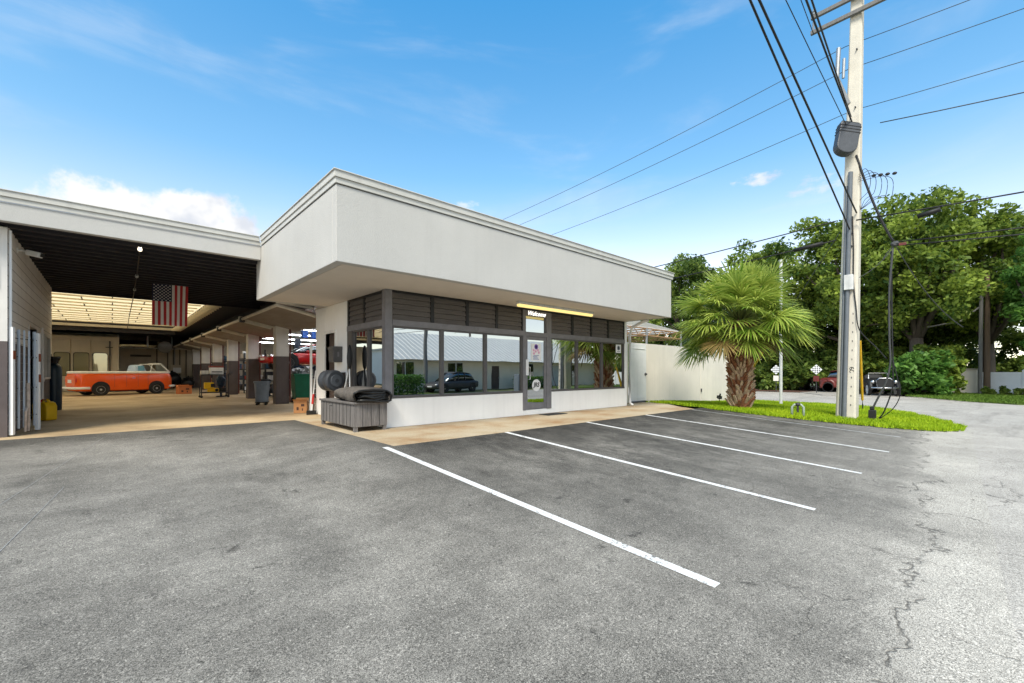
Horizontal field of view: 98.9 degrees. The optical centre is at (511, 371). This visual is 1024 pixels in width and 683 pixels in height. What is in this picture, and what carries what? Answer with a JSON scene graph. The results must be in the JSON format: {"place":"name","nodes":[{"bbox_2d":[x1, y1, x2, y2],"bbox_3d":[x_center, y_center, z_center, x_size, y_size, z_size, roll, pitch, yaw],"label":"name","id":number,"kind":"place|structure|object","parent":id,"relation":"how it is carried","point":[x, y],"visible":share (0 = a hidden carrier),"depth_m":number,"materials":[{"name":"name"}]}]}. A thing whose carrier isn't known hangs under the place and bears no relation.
{"place":"outdoors","nodes":[
{"label":"outdoors","id":0,"kind":"place"},
{"bbox_2d":[0,387,320,439],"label":"garage floor","id":1,"kind":"structure","parent":0,"point":[110,412],"depth_m":13.07,"materials":[{"name":"concrete"}]},
{"bbox_2d":[9,327,40,434],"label":"folding gate","id":2,"kind":"structure","parent":1,"relation":"on","point":[36,387],"depth_m":8.50,"materials":[{"name":"white metal"}]},
{"bbox_2d":[32,399,56,420],"bbox_3d":[-11.671,0.931,10.942,0.440,0.537,0.240,0,0,8],"label":"jerry can","id":3,"kind":"object","parent":1,"relation":"on","point":[48,409],"visible":0.66,"depth_m":10.86,"materials":[{"name":"yellow plastic"}]},
{"bbox_2d":[50,356,61,409],"bbox_3d":[-14.490,0.360,13.852,0.380,1.700,0.380,0,0,-42],"label":"gas cylinder","id":4,"kind":"object","parent":1,"relation":"on","point":[56,385],"visible":0.73,"depth_m":13.79,"materials":[{"name":"metal"}]},
{"bbox_2d":[52,335,118,391],"bbox_3d":[-30.248,-0.516,27.075,8.840,3.447,5.020,0,0,-42],"label":"spray booth","id":5,"kind":"object","parent":1,"relation":"on","point":[86,353],"visible":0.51,"depth_m":27.21,"materials":[{"name":"beige paint"}]},
{"bbox_2d":[52,339,69,390],"bbox_3d":[-27.302,-0.405,26.474,0.880,3.130,0.080,0,0,-42],"label":"door","id":6,"kind":"structure","parent":5,"relation":"in","point":[60,347],"depth_m":26.54,"materials":[{"name":"beige paint"}]},
{"bbox_2d":[71,340,90,370],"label":"door","id":7,"kind":"structure","parent":5,"relation":"in","point":[80,349],"depth_m":27.06,"materials":[{"name":"beige paint"}]},
{"bbox_2d":[92,341,108,370],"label":"door","id":8,"kind":"structure","parent":5,"relation":"in","point":[100,354],"depth_m":27.65,"materials":[{"name":"beige paint"}]},
{"bbox_2d":[62,363,174,395],"bbox_3d":[-21.156,0.367,23.796,1.971,1.705,4.465,0,0,28],"label":"pickup bus","id":9,"kind":"object","parent":1,"relation":"on","point":[139,378],"visible":1,"depth_m":23.12,"materials":[{"name":"orange paint"}]},
{"bbox_2d":[0,188,319,437],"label":"garage building","id":10,"kind":"structure","parent":1,"relation":"on","point":[79,279],"depth_m":12.23,"materials":[{"name":"paint"}]},
{"bbox_2d":[17,247,44,257],"bbox_3d":[-9.906,-2.451,9.010,0.475,0.195,0.135,0,0,-14],"label":"security camera","id":11,"kind":"object","parent":10,"relation":"attached to","point":[34,254],"visible":1,"depth_m":8.98,"materials":[{"name":"white paint"}]},
{"bbox_2d":[44,334,50,378],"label":"window","id":12,"kind":"structure","parent":10,"relation":"in","point":[47,339],"depth_m":13.57,"materials":[{"name":"grey glass"}]},
{"bbox_2d":[117,334,188,349],"bbox_3d":[-27.092,-2.250,33.525,4.600,0.980,0.150,0,0,-42],"label":"upper window","id":13,"kind":"structure","parent":10,"relation":"in","point":[125,341],"depth_m":33.06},
{"bbox_2d":[157,341,171,352],"bbox_3d":[-26.544,-1.890,33.518,0.900,0.900,0.300,0,0,-42],"label":"wall fan","id":14,"kind":"object","parent":10,"relation":"attached to","point":[164,347],"depth_m":33.38,"materials":[{"name":"metal"}]},
{"bbox_2d":[152,283,187,326],"bbox_3d":[-10.478,-2.045,13.447,0.880,1.250,0.077,0,0,-42],"label":"flag","id":15,"kind":"object","parent":10,"relation":"hanging from","point":[169,305],"visible":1,"depth_m":13.43,"materials":[{"name":"multicoloured fabric"}]},
{"bbox_2d":[180,338,224,348],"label":"raised door","id":16,"kind":"structure","parent":10,"relation":"in","point":[196,344],"depth_m":28.84,"materials":[{"name":"metal"}]},
{"bbox_2d":[189,333,241,346],"bbox_3d":[-17.111,-1.815,25.204,1.880,0.490,4.400,0,0,-42],"label":"raised door","id":17,"kind":"structure","parent":10,"relation":"in","point":[208,340],"depth_m":25.35,"materials":[{"name":"metal"}]},
{"bbox_2d":[201,326,262,342],"bbox_3d":[-14.009,-1.815,21.808,1.880,0.490,4.400,0,0,-42],"label":"raised door","id":18,"kind":"structure","parent":10,"relation":"in","point":[222,335],"depth_m":21.88,"materials":[{"name":"metal"}]},
{"bbox_2d":[216,316,291,338],"bbox_3d":[-10.890,-1.815,18.392,1.880,0.490,4.450,0,0,-42],"label":"raised door","id":19,"kind":"structure","parent":10,"relation":"in","point":[245,328],"depth_m":18.39,"materials":[{"name":"metal"}]},
{"bbox_2d":[239,302,315,331],"bbox_3d":[-7.637,-1.815,14.829,1.880,0.490,4.800,0,0,-42],"label":"raised door","id":20,"kind":"structure","parent":10,"relation":"in","point":[283,315],"depth_m":14.51,"materials":[{"name":"metal"}]},
{"bbox_2d":[176,385,192,393],"bbox_3d":[-18.178,0.964,24.284,0.630,0.487,0.660,0,0,40],"label":"plastic crate","id":21,"kind":"object","parent":1,"relation":"on","point":[183,389],"visible":0.95,"depth_m":24.12,"materials":[{"name":"plastic"}]},
{"bbox_2d":[198,372,232,397],"bbox_3d":[-14.150,0.611,20.933,1.302,1.198,0.610,0,0,-42],"label":"service cart","id":22,"kind":"object","parent":1,"relation":"on","point":[226,392],"visible":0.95,"depth_m":20.72,"materials":[{"name":"metal"}]},
{"bbox_2d":[240,351,263,392],"bbox_3d":[-15.355,0.002,25.862,1.150,2.415,1.654,0,0,-42],"label":"storage rack","id":23,"kind":"object","parent":1,"relation":"on","point":[243,386],"visible":0.3,"depth_m":25.27,"materials":[{"name":"metal"}]},
{"bbox_2d":[253,381,270,404],"bbox_3d":[-9.185,0.775,16.110,0.560,0.870,0.580,0,0,-42],"label":"trash can","id":24,"kind":"object","parent":1,"relation":"on","point":[262,388],"visible":0.99,"depth_m":15.93,"materials":[{"name":"grey plastic"}]},
{"bbox_2d":[261,350,272,392],"bbox_3d":[-12.267,0.060,22.481,1.150,2.300,1.696,0,0,-42],"label":"storage rack","id":25,"kind":"object","parent":1,"relation":"on","point":[267,375],"visible":0.16,"depth_m":21.74,"materials":[{"name":"black metal"}]},
{"bbox_2d":[293,398,308,412],"bbox_3d":[-6.264,0.994,13.023,0.400,0.427,0.540,0,0,-17],"label":"cardboard box","id":26,"kind":"object","parent":1,"relation":"on","point":[301,405],"visible":0.88,"depth_m":12.87,"materials":[{"name":"brown cardboard"}]},
{"bbox_2d":[291,374,312,401],"bbox_3d":[-8.471,0.640,17.581,0.720,1.140,0.690,0,0,-42],"label":"tool cabinet","id":27,"kind":"object","parent":1,"relation":"on","point":[300,385],"visible":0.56,"depth_m":17.36,"materials":[{"name":"green metal"}]},
{"bbox_2d":[294,338,315,376],"bbox_3d":[-9.630,-0.240,20.998,2.170,2.900,3.600,0,0,-42],"label":"car lift","id":28,"kind":"object","parent":1,"relation":"on","point":[297,342],"visible":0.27,"depth_m":21.95,"materials":[{"name":"blue paint"}]},
{"bbox_2d":[258,344,315,369],"bbox_3d":[-9.596,-0.680,21.029,2.031,1.260,4.312,0,0,45],"label":"sports car","id":29,"kind":"object","parent":28,"relation":"on","point":[300,355],"visible":0.21,"depth_m":19.93,"materials":[{"name":"red paint"}]},
{"bbox_2d":[310,341,313,409],"bbox_3d":[-5.876,0.145,12.884,0.121,2.070,0.356,0,0,-26],"label":"pole","id":30,"kind":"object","parent":1,"relation":"on","point":[311,380],"depth_m":12.72,"materials":[{"name":"white metal"}]},
{"bbox_2d":[257,167,674,427],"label":"office building","id":31,"kind":"structure","parent":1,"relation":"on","point":[415,296],"depth_m":10.27,"materials":[{"name":"white paint"}]},
{"bbox_2d":[324,329,335,397],"bbox_3d":[-4.852,0.045,11.861,0.170,2.330,0.860,0,0,-42],"label":"side door","id":32,"kind":"structure","parent":31,"relation":"in","point":[332,333],"depth_m":12.07,"materials":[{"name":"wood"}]},
{"bbox_2d":[318,370,345,390],"bbox_3d":[-4.373,0.243,10.841,0.502,0.585,0.735,0,0,29],"label":"hose reel","id":33,"kind":"object","parent":31,"relation":"attached to","point":[331,380],"visible":0.98,"depth_m":10.62,"materials":[{"name":"grey plastic"}]},
{"bbox_2d":[328,346,342,361],"bbox_3d":[-4.533,-0.450,11.230,0.250,0.400,0.360,0,0,-42],"label":"mailbox","id":34,"kind":"object","parent":31,"relation":"attached to","point":[335,353],"visible":1,"depth_m":11.11,"materials":[{"name":"grey metal"}]},
{"bbox_2d":[352,328,367,386],"bbox_3d":[-3.599,-0.216,10.482,0.100,1.588,0.865,0,0,-42],"label":"window","id":35,"kind":"structure","parent":31,"relation":"in","point":[359,337],"depth_m":10.52,"materials":[{"name":"clear glass"}]},
{"bbox_2d":[368,326,381,387],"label":"window","id":36,"kind":"structure","parent":31,"relation":"in","point":[375,333],"depth_m":9.93,"materials":[{"name":"clear glass"}]},
{"bbox_2d":[392,326,442,398],"bbox_3d":[-2.161,-0.216,10.004,1.300,1.588,0.110,0,0,-42],"label":"window","id":37,"kind":"structure","parent":31,"relation":"in","point":[416,352],"depth_m":9.99,"materials":[{"name":"clear glass"}]},
{"bbox_2d":[442,330,485,395],"bbox_3d":[-1.192,-0.216,10.889,1.325,1.588,0.110,0,0,-42],"label":"window","id":38,"kind":"structure","parent":31,"relation":"in","point":[463,352],"depth_m":10.88,"materials":[{"name":"clear glass"}]},
{"bbox_2d":[486,333,522,393],"bbox_3d":[-0.217,-0.216,11.779,1.315,1.588,0.110,0,0,-42],"label":"window","id":39,"kind":"structure","parent":31,"relation":"in","point":[504,352],"depth_m":11.77,"materials":[{"name":"clear glass"}]},
{"bbox_2d":[526,336,545,409],"bbox_3d":[0.701,0.028,12.542,0.850,2.065,0.122,0,0,-42],"label":"door","id":40,"kind":"structure","parent":31,"relation":"in","point":[535,346],"depth_m":12.56,"materials":[{"name":"clear glass"}]},
{"bbox_2d":[516,301,593,316],"bbox_3d":[1.267,-1.720,12.071,3.050,0.140,0.120,0,0,-42],"label":"strip light","id":41,"kind":"object","parent":31,"relation":"attached to","point":[551,308],"visible":1,"depth_m":11.87,"materials":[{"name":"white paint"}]},
{"bbox_2d":[551,338,577,391],"bbox_3d":[1.570,-0.216,13.411,1.245,1.588,0.110,0,0,-42],"label":"window","id":42,"kind":"structure","parent":31,"relation":"in","point":[563,351],"depth_m":13.42,"materials":[{"name":"clear glass"}]},
{"bbox_2d":[577,340,602,389],"bbox_3d":[2.515,-0.216,14.274,1.315,1.588,0.110,0,0,-42],"label":"window","id":43,"kind":"structure","parent":31,"relation":"in","point":[589,353],"depth_m":14.28,"materials":[{"name":"clear glass"}]},
{"bbox_2d":[602,342,624,388],"bbox_3d":[3.481,-0.216,15.156,1.300,1.588,0.110,0,0,-42],"label":"window","id":44,"kind":"structure","parent":31,"relation":"in","point":[612,362],"depth_m":15.15,"materials":[{"name":"clear glass"}]},
{"bbox_2d":[297,402,692,445],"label":"sidewalk","id":45,"kind":"structure","parent":0,"point":[396,436],"depth_m":9.88,"materials":[{"name":"beige concrete"}]},
{"bbox_2d":[319,398,388,431],"bbox_3d":[-3.518,0.908,9.652,0.760,0.597,1.940,0,0,-42],"label":"storage bench","id":46,"kind":"object","parent":45,"relation":"on","point":[355,415],"visible":0.89,"depth_m":9.07,"materials":[{"name":"grey wood"}]},
{"bbox_2d":[344,345,351,386],"bbox_3d":[-3.944,-0.033,10.573,0.129,1.256,0.527,0,0,-39],"label":"folded stand","id":47,"kind":"object","parent":46,"relation":"on","point":[349,357],"visible":0.9,"depth_m":10.51,"materials":[{"name":"black paint"}]},
{"bbox_2d":[334,386,391,402],"bbox_3d":[-3.281,0.464,9.414,0.851,0.329,1.472,0,0,-42],"label":"folded cover","id":48,"kind":"object","parent":46,"relation":"on","point":[361,394],"visible":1,"depth_m":8.97,"materials":[{"name":"grey fabric"}]},
{"bbox_2d":[0,408,1023,682],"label":"parking lot","id":49,"kind":"structure","parent":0,"point":[702,546],"depth_m":3.58,"materials":[{"name":"grey asphalt"}]},
{"bbox_2d":[0,0,1023,365],"label":"sky","id":50,"kind":"structure","parent":0,"point":[220,114],"materials":[{"name":"blue"}]},
{"bbox_2d":[376,383,904,427],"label":"ground","id":51,"kind":"structure","parent":0,"point":[690,406],"depth_m":18.28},
{"bbox_2d":[627,321,681,345],"bbox_3d":[5.066,-0.850,24.261,8.260,4.720,5.050,0,0,-42],"label":"canopy","id":52,"kind":"object","parent":51,"relation":"on","point":[646,329],"visible":0.23,"depth_m":24.19,"materials":[{"name":"white metal"}]},
{"bbox_2d":[627,309,689,363],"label":"tree","id":53,"kind":"object","parent":51,"relation":"on","point":[660,342],"visible":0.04,"depth_m":47.86,"materials":[{"name":"green plant"}]},
{"bbox_2d":[627,342,728,402],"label":"yard wall","id":54,"kind":"structure","parent":51,"relation":"on","point":[656,373],"depth_m":19.21,"materials":[{"name":"paint"}]},
{"bbox_2d":[630,344,646,402],"bbox_3d":[4.991,0.060,17.403,1.240,2.340,0.228,0,0,-42],"label":"gate door","id":55,"kind":"structure","parent":54,"relation":"in","point":[638,373],"depth_m":17.39,"materials":[{"name":"white paint"}]},
{"bbox_2d":[648,251,728,345],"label":"tree","id":56,"kind":"object","parent":51,"relation":"on","point":[687,267],"visible":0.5,"depth_m":41.06,"materials":[{"name":"green plant"}]},
{"bbox_2d":[628,340,1010,385],"bbox_3d":[31.292,-0.588,48.833,9.071,5.191,90.945,0,0,-42],"label":"treeline","id":57,"kind":"object","parent":51,"relation":"on","point":[970,355],"visible":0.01,"depth_m":36.45,"materials":[{"name":"green plant"}]},
{"bbox_2d":[776,193,930,359],"bbox_3d":[26.386,-5.567,34.136,11.540,14.381,9.567,0,0,-42],"label":"tree","id":58,"kind":"object","parent":51,"relation":"on","point":[825,279],"visible":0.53,"depth_m":32.85,"materials":[{"name":"green plant"}]},
{"bbox_2d":[883,349,956,395],"bbox_3d":[25.666,0.069,27.959,3.918,3.122,3.842,0,0,-42],"label":"shrub","id":59,"kind":"object","parent":51,"relation":"on","point":[918,370],"visible":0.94,"depth_m":27.10,"materials":[{"name":"green plant"}]},
{"bbox_2d":[866,277,977,354],"bbox_3d":[32.022,-3.150,34.853,7.946,9.548,8.225,0,0,-32],"label":"tree","id":60,"kind":"object","parent":51,"relation":"on","point":[944,335],"visible":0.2,"depth_m":33.04,"materials":[{"name":"green plant"}]},
{"bbox_2d":[860,184,1002,391],"bbox_3d":[28.671,-5.853,30.857,9.919,14.959,8.327,0,0,-42],"label":"tree","id":61,"kind":"object","parent":51,"relation":"on","point":[953,288],"visible":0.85,"depth_m":28.77,"materials":[{"name":"green plant"}]},
{"bbox_2d":[927,273,990,393],"bbox_3d":[29.758,-2.390,29.224,2.998,8.002,0.396,0,0,35],"label":"tree","id":62,"kind":"object","parent":51,"relation":"on","point":[984,369],"visible":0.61,"depth_m":28.48,"materials":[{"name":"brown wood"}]},
{"bbox_2d":[916,194,1023,371],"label":"tree","id":63,"kind":"object","parent":51,"relation":"on","point":[1004,248],"visible":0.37,"depth_m":29.52,"materials":[{"name":"green plant"}]},
{"bbox_2d":[953,278,1023,371],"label":"tree","id":64,"kind":"object","parent":51,"relation":"on","point":[1011,337],"visible":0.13,"depth_m":34.16,"materials":[{"name":"green plant"}]},
{"bbox_2d":[998,233,1023,347],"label":"tree","id":65,"kind":"object","parent":51,"relation":"on","point":[1012,278],"visible":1,"depth_m":25.80,"materials":[{"name":"green plant"}]},
{"bbox_2d":[646,399,967,431],"bbox_3d":[11.324,1.384,17.111,10.600,0.382,8.800,0,0,-42],"label":"grass strip","id":66,"kind":"object","parent":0,"point":[816,420],"depth_m":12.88,"materials":[{"name":"plant"}]},
{"bbox_2d":[671,257,822,407],"bbox_3d":[8.033,-1.376,15.442,5.068,5.411,4.964,0,0,-42],"label":"palm tree","id":67,"kind":"object","parent":66,"relation":"on","point":[745,291],"visible":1,"depth_m":14.69,"materials":[{"name":"green plant"}]},
{"bbox_2d":[779,259,782,403],"bbox_3d":[12.192,-1.775,19.867,0.180,6.670,0.171,0,0,-42],"label":"sign post","id":68,"kind":"object","parent":66,"relation":"on","point":[781,378],"visible":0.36,"depth_m":19.82,"materials":[{"name":"white metal"}]},
{"bbox_2d":[810,0,885,418],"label":"utility pole","id":69,"kind":"object","parent":66,"relation":"on","point":[847,397],"visible":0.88,"depth_m":13.55,"materials":[{"name":"concrete"}]},
{"bbox_2d":[503,47,844,219],"bbox_3d":[-3.291,-9.844,29.631,0.020,1.408,41.802,0,0,-42],"label":"overhead cable","id":70,"kind":"object","parent":69,"relation":"attached to","point":[684,131],"visible":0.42,"depth_m":17.96,"materials":[{"name":"black rubber"}]},
{"bbox_2d":[520,69,847,224],"bbox_3d":[-2.995,-9.309,29.900,0.020,1.380,41.802,0,0,-42],"label":"overhead cable","id":71,"kind":"object","parent":69,"relation":"attached to","point":[704,140],"visible":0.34,"depth_m":17.67,"materials":[{"name":"black rubber"}]},
{"bbox_2d":[552,113,846,234],"bbox_3d":[-2.515,-8.289,30.339,0.020,1.218,41.802,0,0,-42],"label":"overhead cable","id":72,"kind":"object","parent":69,"relation":"attached to","point":[709,172],"visible":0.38,"depth_m":18.31,"materials":[{"name":"rubber"}]},
{"bbox_2d":[653,221,835,267],"bbox_3d":[-4.890,-4.763,30.270,0.036,1.285,44.702,0,0,-42],"label":"overhead cable","id":73,"kind":"object","parent":69,"relation":"attached to","point":[749,243],"visible":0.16,"depth_m":15.59,"materials":[{"name":"black rubber"}]},
{"bbox_2d":[749,0,849,229],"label":"overhead cable","id":74,"kind":"object","parent":69,"relation":"attached to","point":[780,69],"visible":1,"depth_m":9.36,"materials":[{"name":"black rubber"}]},
{"bbox_2d":[758,0,856,212],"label":"overhead cable","id":75,"kind":"object","parent":69,"relation":"attached to","point":[791,70],"visible":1,"depth_m":9.29,"materials":[{"name":"black rubber"}]},
{"bbox_2d":[785,0,845,123],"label":"overhead cable","id":76,"kind":"object","parent":69,"relation":"attached to","point":[813,58],"visible":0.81,"depth_m":11.29,"materials":[{"name":"rubber"}]},
{"bbox_2d":[805,0,852,121],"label":"overhead cable","id":77,"kind":"object","parent":69,"relation":"attached to","point":[820,38],"visible":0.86,"depth_m":10.78,"materials":[{"name":"black rubber"}]},
{"bbox_2d":[811,0,851,116],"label":"overhead cable","id":78,"kind":"object","parent":69,"relation":"attached to","point":[821,29],"visible":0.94,"depth_m":10.07,"materials":[{"name":"black rubber"}]},
{"bbox_2d":[833,120,861,156],"bbox_3d":[10.327,-7.202,13.498,0.754,1.148,0.427,0,0,8],"label":"splice case","id":79,"kind":"object","parent":69,"relation":"attached to","point":[847,134],"visible":1,"depth_m":13.39,"materials":[{"name":"grey plastic"}]},
{"bbox_2d":[859,341,863,408],"bbox_3d":[12.266,-3.796,15.586,0.084,10.995,4.668,0,0,43],"label":"guy wire","id":80,"kind":"object","parent":69,"relation":"attached to","point":[861,373],"visible":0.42,"depth_m":16.75,"materials":[{"name":"metal"}]},
{"bbox_2d":[852,217,886,358],"bbox_3d":[10.817,-2.586,13.258,0.843,4.409,0.163,0,0,32],"label":"overhead cable","id":81,"kind":"object","parent":69,"relation":"attached to","point":[855,297],"visible":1,"depth_m":13.40,"materials":[{"name":"black rubber"}]},
{"bbox_2d":[855,155,894,241],"bbox_3d":[10.971,-5.247,13.244,0.953,2.900,0.060,0,0,39],"label":"overhead cable","id":82,"kind":"object","parent":69,"relation":"attached to","point":[875,206],"visible":0.98,"depth_m":13.26,"materials":[{"name":"black rubber"}]},
{"bbox_2d":[859,168,896,209],"bbox_3d":[11.030,-5.600,13.225,0.897,1.234,0.194,0,0,38],"label":"wire rack","id":83,"kind":"object","parent":69,"relation":"attached to","point":[881,174],"visible":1,"depth_m":13.22,"materials":[{"name":"black metal"}]},
{"bbox_2d":[883,241,905,258],"bbox_3d":[11.318,-3.631,12.966,0.156,0.494,0.536,0,0,-42],"label":"cable knot","id":84,"kind":"object","parent":69,"relation":"attached to","point":[894,243],"visible":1,"depth_m":12.91,"materials":[{"name":"grey plastic"}]},
{"bbox_2d":[873,247,893,406],"bbox_3d":[11.174,-1.286,13.207,0.079,4.811,0.539,0,0,-32],"label":"overhead cable","id":85,"kind":"object","parent":84,"relation":"hanging from","point":[889,336],"visible":1,"depth_m":13.06,"materials":[{"name":"black rubber"}]},
{"bbox_2d":[879,252,893,418],"bbox_3d":[11.223,-1.060,13.187,0.065,5.061,0.432,0,0,-26],"label":"overhead cable","id":86,"kind":"object","parent":84,"relation":"hanging from","point":[892,346],"visible":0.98,"depth_m":13.02,"materials":[{"name":"black rubber"}]},
{"bbox_2d":[898,233,1023,245],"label":"overhead cable","id":87,"kind":"object","parent":84,"relation":"attached to","point":[964,239],"visible":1,"depth_m":11.88,"materials":[{"name":"rubber"}]},
{"bbox_2d":[899,227,1023,241],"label":"overhead cable","id":88,"kind":"object","parent":84,"relation":"attached to","point":[962,234],"visible":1,"depth_m":11.91,"materials":[{"name":"rubber"}]},
{"bbox_2d":[856,191,1023,220],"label":"overhead cable","id":89,"kind":"object","parent":69,"relation":"attached to","point":[943,205],"visible":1,"depth_m":11.98,"materials":[{"name":"black rubber"}]},
{"bbox_2d":[880,92,1023,122],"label":"overhead cable","id":90,"kind":"object","parent":69,"relation":"attached to","point":[954,107],"visible":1,"depth_m":11.97,"materials":[{"name":"rubber"}]},
{"bbox_2d":[628,387,1023,673],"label":"road","id":91,"kind":"structure","parent":0,"point":[997,430],"depth_m":8.28,"materials":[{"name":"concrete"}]},
{"bbox_2d":[754,387,931,394],"bbox_3d":[23.952,1.510,40.356,14.200,0.001,20.700,0,0,-42],"label":"mulch bed","id":92,"kind":"object","parent":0,"point":[807,390],"visible":0.11,"depth_m":35.77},
{"bbox_2d":[753,350,792,389],"bbox_3d":[22.886,-0.088,37.658,3.706,3.573,3.774,0,0,15],"label":"shrub","id":93,"kind":"object","parent":92,"relation":"on","point":[768,382],"visible":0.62,"depth_m":36.92,"materials":[{"name":"green plant"}]},
{"bbox_2d":[721,236,840,358],"bbox_3d":[23.135,-5.473,39.259,10.056,14.188,10.729,0,0,10],"label":"tree","id":94,"kind":"object","parent":92,"relation":"on","point":[777,247],"visible":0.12,"depth_m":36.74,"materials":[{"name":"green plant"}]},
{"bbox_2d":[783,360,808,389],"bbox_3d":[24.593,0.081,36.827,4.453,3.333,4.130,0,0,-42],"label":"shrub","id":95,"kind":"object","parent":92,"relation":"on","point":[794,386],"visible":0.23,"depth_m":35.88,"materials":[{"name":"green plant"}]},
{"bbox_2d":[783,348,837,390],"bbox_3d":[24.604,-0.225,35.341,4.274,3.663,3.696,0,0,-19],"label":"shrub","id":96,"kind":"object","parent":92,"relation":"on","point":[811,359],"visible":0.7,"depth_m":35.11,"materials":[{"name":"green plant"}]},
{"bbox_2d":[761,321,868,388],"bbox_3d":[26.232,-2.201,39.359,8.700,7.656,8.534,0,0,29],"label":"tree","id":97,"kind":"object","parent":92,"relation":"on","point":[824,347],"visible":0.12,"depth_m":37.09,"materials":[{"name":"green plant"}]},
{"bbox_2d":[859,348,880,391],"bbox_3d":[27.027,-0.108,33.954,3.358,3.496,3.817,0,0,-13],"label":"shrub","id":98,"kind":"object","parent":92,"relation":"on","point":[868,356],"visible":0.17,"depth_m":32.87,"materials":[{"name":"green plant"}]},
{"bbox_2d":[870,342,906,377],"bbox_3d":[28.057,-0.337,32.223,3.322,3.880,2.794,0,0,-42],"label":"shrub","id":99,"kind":"object","parent":92,"relation":"on","point":[881,365],"visible":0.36,"depth_m":32.00,"materials":[{"name":"green plant"}]},
{"bbox_2d":[800,391,902,397],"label":"driveway","id":100,"kind":"structure","parent":0,"point":[833,393],"depth_m":29.21,"materials":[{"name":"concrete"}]},
{"bbox_2d":[819,370,880,392],"bbox_3d":[24.973,0.655,32.269,1.620,1.669,3.820,0,0,-42],"label":"vintage car","id":101,"kind":"object","parent":100,"relation":"on","point":[828,383],"visible":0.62,"depth_m":32.63,"materials":[{"name":"red paint"}]},
{"bbox_2d":[859,373,900,395],"bbox_3d":[24.101,0.766,28.909,1.620,1.448,3.820,0,0,28],"label":"vintage car","id":102,"kind":"object","parent":100,"relation":"on","point":[872,381],"visible":0.77,"depth_m":27.71,"materials":[{"name":"black paint"}]},
{"label":"far lawn","id":103,"kind":"structure","parent":0,"visible":0},
{"bbox_2d":[912,343,969,393],"bbox_3d":[28.224,-0.188,29.219,3.098,3.582,3.218,0,0,-42],"label":"shrub","id":104,"kind":"object","parent":103,"relation":"on","point":[958,369],"visible":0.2,"depth_m":28.20,"materials":[{"name":"green plant"}]},
{"bbox_2d":[905,391,1023,403],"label":"lawn grass","id":105,"kind":"structure","parent":103,"relation":"on","point":[993,398],"depth_m":24.43,"materials":[{"name":"green plant"}]},
{"bbox_2d":[952,369,977,393],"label":"utility shed","id":106,"kind":"structure","parent":103,"relation":"on","point":[971,376],"depth_m":29.42,"materials":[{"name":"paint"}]},
{"bbox_2d":[960,371,975,392],"bbox_3d":[30.668,0.660,29.554,0.050,1.500,0.850,0,0,-42],"label":"fence","id":107,"kind":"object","parent":106,"relation":"in","point":[970,376],"depth_m":29.42,"materials":[{"name":"paint"}]},
{"bbox_2d":[982,370,1023,392],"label":"vinyl fence","id":108,"kind":"object","parent":103,"relation":"on","point":[1011,380],"visible":0.43,"depth_m":28.46,"materials":[{"name":"white plastic"}]},
{"bbox_2d":[996,354,1023,371],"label":"shrub","id":109,"kind":"object","parent":103,"relation":"on","point":[1017,363],"visible":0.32,"depth_m":30.70,"materials":[{"name":"green plant"}]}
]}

